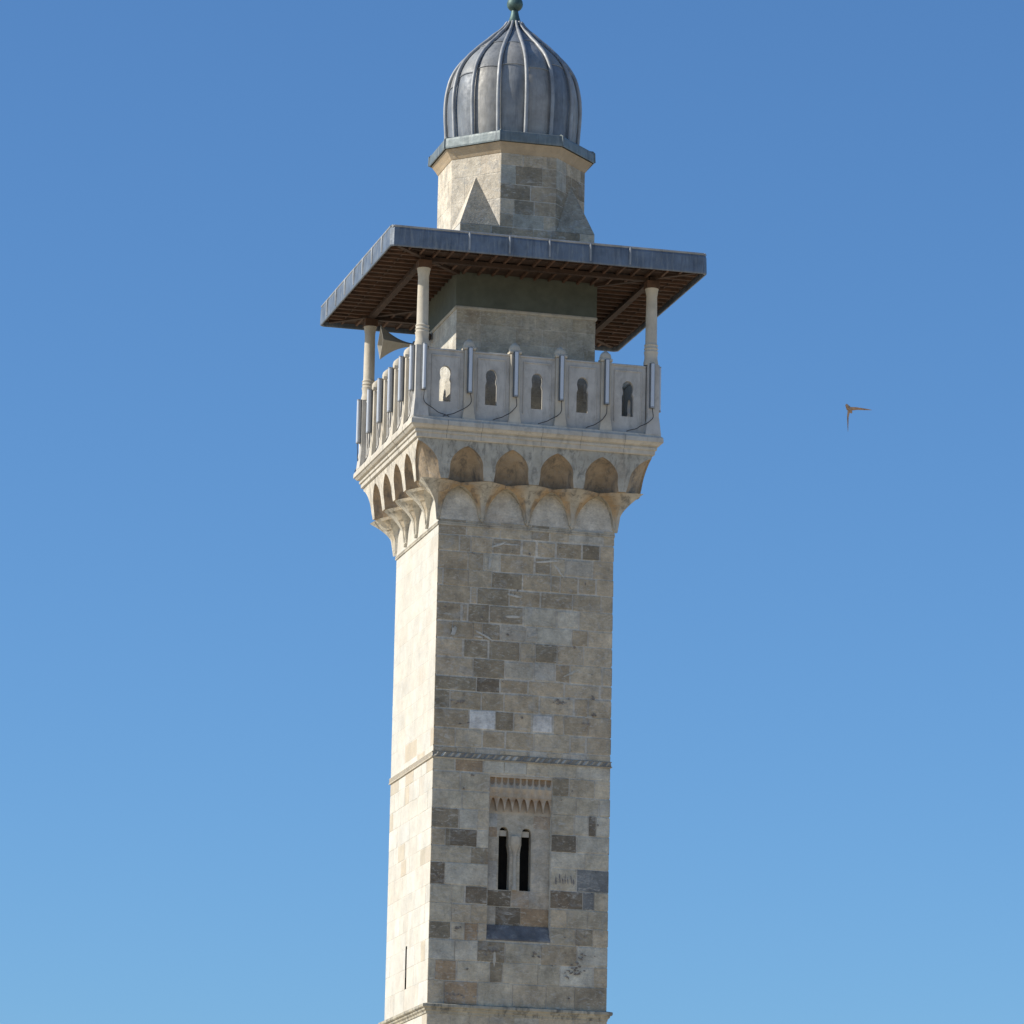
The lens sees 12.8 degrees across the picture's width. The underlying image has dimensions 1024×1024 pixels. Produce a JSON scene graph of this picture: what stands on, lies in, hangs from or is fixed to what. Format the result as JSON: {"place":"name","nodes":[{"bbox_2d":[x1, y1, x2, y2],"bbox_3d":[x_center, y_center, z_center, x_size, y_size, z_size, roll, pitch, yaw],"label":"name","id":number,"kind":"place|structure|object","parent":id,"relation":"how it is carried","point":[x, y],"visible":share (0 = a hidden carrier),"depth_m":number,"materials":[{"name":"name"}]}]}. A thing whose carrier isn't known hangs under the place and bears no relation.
{"place":"outdoors","nodes":[
{"label":"outdoors","id":0,"kind":"place"},
{"bbox_2d":[0,0,1023,1023],"label":"sky","id":1,"kind":"structure","parent":0,"point":[816,799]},
{"bbox_2d":[845,404,869,426],"bbox_3d":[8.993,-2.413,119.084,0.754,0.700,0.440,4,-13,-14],"label":"bird","id":2,"kind":"object","parent":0,"point":[849,409],"visible":1,"depth_m":119.01},
{"label":"ground","id":3,"kind":"structure","parent":0,"visible":0},
{"bbox_2d":[320,0,706,1023],"bbox_3d":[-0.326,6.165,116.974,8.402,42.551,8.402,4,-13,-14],"label":"minaret","id":4,"kind":"object","parent":3,"relation":"on","point":[500,532],"visible":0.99,"depth_m":115.78,"materials":[{"name":"stone"}]},
{"bbox_2d":[354,399,361,471],"bbox_3d":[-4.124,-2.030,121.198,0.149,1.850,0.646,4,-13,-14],"label":"tube light","id":5,"kind":"object","parent":4,"relation":"attached to","point":[358,421],"visible":1,"depth_m":120.97,"materials":[{"name":"grey metal"}]},
{"bbox_2d":[364,389,372,461],"bbox_3d":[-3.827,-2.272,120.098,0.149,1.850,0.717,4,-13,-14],"label":"tube light","id":6,"kind":"object","parent":4,"relation":"attached to","point":[369,412],"visible":1,"depth_m":119.84,"materials":[{"name":"grey metal"}]},
{"bbox_2d":[375,378,382,451],"bbox_3d":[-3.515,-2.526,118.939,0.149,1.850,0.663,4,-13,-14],"label":"tube light","id":7,"kind":"object","parent":4,"relation":"attached to","point":[379,400],"visible":1,"depth_m":118.71,"materials":[{"name":"grey metal"}]},
{"bbox_2d":[385,367,393,441],"bbox_3d":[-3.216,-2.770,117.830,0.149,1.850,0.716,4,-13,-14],"label":"tube light","id":8,"kind":"object","parent":4,"relation":"attached to","point":[390,391],"visible":1,"depth_m":117.57,"materials":[{"name":"grey metal"}]},
{"bbox_2d":[377,326,414,358],"bbox_3d":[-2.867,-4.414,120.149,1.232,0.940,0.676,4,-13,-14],"label":"horn loudspeaker","id":9,"kind":"object","parent":4,"relation":"attached to","point":[388,342],"visible":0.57,"depth_m":119.99,"materials":[{"name":"beige metal"}]},
{"bbox_2d":[396,356,404,430],"bbox_3d":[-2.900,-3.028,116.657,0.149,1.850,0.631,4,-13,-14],"label":"tube light","id":10,"kind":"object","parent":4,"relation":"attached to","point":[400,378],"visible":1,"depth_m":116.44,"materials":[{"name":"grey metal"}]},
{"bbox_2d":[406,344,414,421],"bbox_3d":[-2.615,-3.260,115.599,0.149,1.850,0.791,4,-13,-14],"label":"tube light","id":11,"kind":"object","parent":4,"relation":"attached to","point":[411,366],"visible":1,"depth_m":115.31,"materials":[{"name":"grey metal"}]},
{"bbox_2d":[421,343,448,416],"bbox_3d":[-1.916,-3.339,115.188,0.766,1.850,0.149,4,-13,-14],"label":"tube light","id":12,"kind":"object","parent":4,"relation":"attached to","point":[423,365],"visible":1,"depth_m":115.13,"materials":[{"name":"white plastic"}]},
{"bbox_2d":[443,347,472,415],"bbox_3d":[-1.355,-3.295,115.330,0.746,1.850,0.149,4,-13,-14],"label":"tube light","id":13,"kind":"object","parent":4,"relation":"attached to","point":[470,370],"visible":1,"depth_m":115.43,"materials":[{"name":"grey metal"}]},
{"bbox_2d":[493,351,518,419],"bbox_3d":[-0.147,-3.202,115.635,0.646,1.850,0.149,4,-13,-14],"label":"tube light","id":14,"kind":"object","parent":4,"relation":"attached to","point":[515,371],"visible":1,"depth_m":115.72,"materials":[{"name":"grey metal"}]},
{"bbox_2d":[486,774,551,942],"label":"window","id":15,"kind":"structure","parent":4,"relation":"in","point":[520,807],"depth_m":114.34,"materials":[{"name":"stone"}]},
{"bbox_2d":[538,354,564,423],"bbox_3d":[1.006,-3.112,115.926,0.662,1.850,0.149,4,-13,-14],"label":"tube light","id":16,"kind":"object","parent":4,"relation":"attached to","point":[561,378],"visible":1,"depth_m":115.99,"materials":[{"name":"grey metal"}]},
{"bbox_2d":[586,358,609,427],"bbox_3d":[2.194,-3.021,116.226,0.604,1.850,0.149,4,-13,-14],"label":"tube light","id":17,"kind":"object","parent":4,"relation":"attached to","point":[606,378],"visible":1,"depth_m":116.31,"materials":[{"name":"grey metal"}]},
{"bbox_2d":[627,362,654,430],"bbox_3d":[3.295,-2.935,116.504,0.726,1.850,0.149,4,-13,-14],"label":"tube light","id":18,"kind":"object","parent":4,"relation":"attached to","point":[651,385],"visible":1,"depth_m":116.60,"materials":[{"name":"grey metal"}]},
{"bbox_2d":[659,367,660,412],"bbox_3d":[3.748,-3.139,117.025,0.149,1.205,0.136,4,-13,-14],"label":"tube light","id":19,"kind":"object","parent":4,"relation":"attached to","point":[659,389],"visible":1,"depth_m":116.99,"materials":[{"name":"grey metal"}]}
]}

